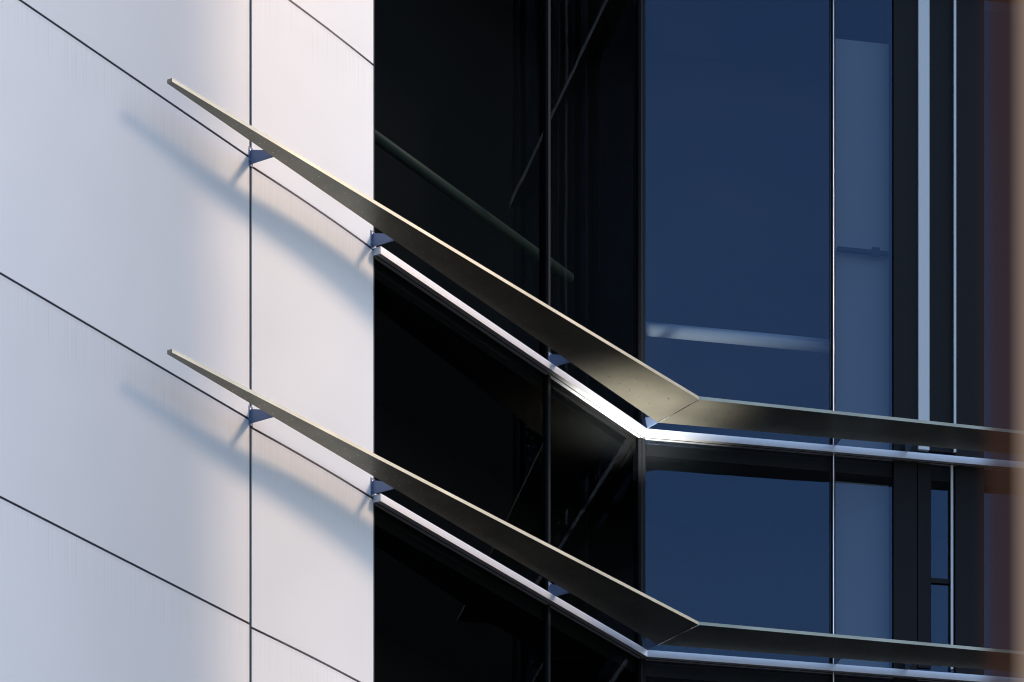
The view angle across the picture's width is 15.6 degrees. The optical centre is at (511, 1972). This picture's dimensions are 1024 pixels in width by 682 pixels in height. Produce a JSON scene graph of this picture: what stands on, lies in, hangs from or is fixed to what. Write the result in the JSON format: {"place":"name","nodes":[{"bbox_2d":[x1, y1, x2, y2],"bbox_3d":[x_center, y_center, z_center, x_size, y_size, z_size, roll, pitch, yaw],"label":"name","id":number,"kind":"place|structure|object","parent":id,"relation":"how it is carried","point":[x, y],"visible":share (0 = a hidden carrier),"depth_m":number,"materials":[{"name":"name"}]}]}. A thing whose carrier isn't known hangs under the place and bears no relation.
{"place":"outdoors","nodes":[
{"label":"outdoors","id":0,"kind":"place"},
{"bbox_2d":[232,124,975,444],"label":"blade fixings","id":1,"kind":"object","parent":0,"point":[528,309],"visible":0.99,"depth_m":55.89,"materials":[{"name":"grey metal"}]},
{"bbox_2d":[232,390,986,664],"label":"blade fixings","id":2,"kind":"object","parent":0,"point":[557,575],"visible":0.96,"depth_m":56.90,"materials":[{"name":"grey metal"}]},
{"bbox_2d":[988,0,1023,681],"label":"wall edge","id":3,"kind":"object","parent":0,"point":[1005,340],"visible":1,"depth_m":3.00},
{"label":"ground","id":4,"kind":"structure","parent":0,"visible":0},
{"bbox_2d":[375,0,637,681],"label":"glass wall","id":5,"kind":"structure","parent":4,"relation":"on","point":[460,159],"depth_m":57.40,"materials":[{"name":"black glass"}]},
{"bbox_2d":[372,0,983,681],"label":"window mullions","id":6,"kind":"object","parent":4,"relation":"on","point":[912,580],"depth_m":61.88,"materials":[{"name":"black metal"}]},
{"bbox_2d":[248,406,911,669],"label":"sunshade brackets","id":7,"kind":"object","parent":6,"relation":"attached to","point":[256,415],"visible":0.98,"depth_m":54.33,"materials":[{"name":"grey metal"}]},
{"bbox_2d":[167,349,698,643],"bbox_3d":[-0.690,-21.555,54.810,1.000,0.050,12.896,0,0,33],"label":"blade","id":8,"kind":"object","parent":7,"relation":"on","point":[572,573],"visible":1,"depth_m":55.99,"materials":[{"name":"metal"}]},
{"bbox_2d":[657,625,698,644],"bbox_3d":[2.674,-21.529,60.066,0.020,0.020,1.084,0,0,-35],"label":"mitre joint","id":9,"kind":"object","parent":8,"relation":"attached to","point":[678,634],"visible":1,"depth_m":60.01,"materials":[{"name":"grey metal"}]},
{"bbox_2d":[660,622,987,669],"bbox_3d":[6.783,-21.555,60.937,8.816,0.050,1.000,0,0,-12],"label":"blade","id":10,"kind":"object","parent":7,"relation":"on","point":[717,636],"visible":1,"depth_m":60.59,"materials":[{"name":"metal"}]},
{"bbox_2d":[248,146,912,451],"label":"sunshade brackets","id":11,"kind":"object","parent":6,"relation":"attached to","point":[256,156],"visible":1,"depth_m":54.33,"materials":[{"name":"grey metal"}]},
{"bbox_2d":[167,78,698,421],"bbox_3d":[-0.690,-25.155,54.810,1.000,0.050,12.896,0,0,33],"label":"blade","id":12,"kind":"object","parent":11,"relation":"on","point":[656,393],"visible":1,"depth_m":56.03,"materials":[{"name":"metal"}]},
{"bbox_2d":[657,399,698,422],"bbox_3d":[2.674,-25.129,60.066,0.020,0.020,1.084,0,0,-35],"label":"mitre joint","id":13,"kind":"object","parent":12,"relation":"attached to","point":[677,411],"visible":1,"depth_m":60.06,"materials":[{"name":"grey metal"}]},
{"bbox_2d":[659,396,987,451],"bbox_3d":[6.783,-25.155,60.937,8.816,0.050,1.000,0,0,-12],"label":"blade","id":14,"kind":"object","parent":11,"relation":"on","point":[732,414],"visible":1,"depth_m":60.59,"materials":[{"name":"metal"}]},
{"bbox_2d":[373,246,987,681],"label":"horizontal transoms","id":15,"kind":"object","parent":6,"relation":"attached to","point":[381,252],"visible":1,"depth_m":60.25,"materials":[{"name":"silver metal"}]},
{"bbox_2d":[375,255,987,681],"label":"transom gasket","id":16,"kind":"object","parent":15,"relation":"attached to","point":[643,437],"visible":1,"depth_m":59.87,"materials":[{"name":"black rubber"}]},
{"bbox_2d":[833,0,833,681],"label":"vertical window mullion","id":17,"kind":"object","parent":6,"relation":"attached to","point":[833,319],"depth_m":61.46,"materials":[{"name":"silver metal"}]},
{"bbox_2d":[917,0,955,669],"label":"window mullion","id":18,"kind":"object","parent":6,"relation":"attached to","point":[922,209],"visible":1,"depth_m":61.83,"materials":[{"name":"grey metal"}]},
{"bbox_2d":[645,0,987,681],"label":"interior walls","id":19,"kind":"structure","parent":4,"relation":"on","point":[737,164],"depth_m":63.73,"materials":[{"name":"blue glass"}]},
{"bbox_2d":[645,322,829,352],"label":"light reflection","id":20,"kind":"object","parent":19,"relation":"attached to","point":[727,336],"visible":0.73,"depth_m":61.78,"materials":[{"name":"grey"}]},
{"bbox_2d":[835,38,888,667],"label":"roller blinds","id":21,"kind":"object","parent":19,"relation":"attached to","point":[861,316],"visible":1,"depth_m":61.85,"materials":[{"name":"fabric"}]},
{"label":"white wall backing slab","id":22,"kind":"object","parent":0,"visible":0},
{"bbox_2d":[0,0,372,681],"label":"white panel wall","id":23,"kind":"structure","parent":22,"relation":"attached to","point":[124,208],"depth_m":50.54,"materials":[{"name":"white metal"}]},
{"bbox_2d":[0,0,371,681],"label":"panel joints","id":24,"kind":"object","parent":23,"relation":"attached to","point":[180,378],"depth_m":51.88,"materials":[{"name":"grey"}]}
]}

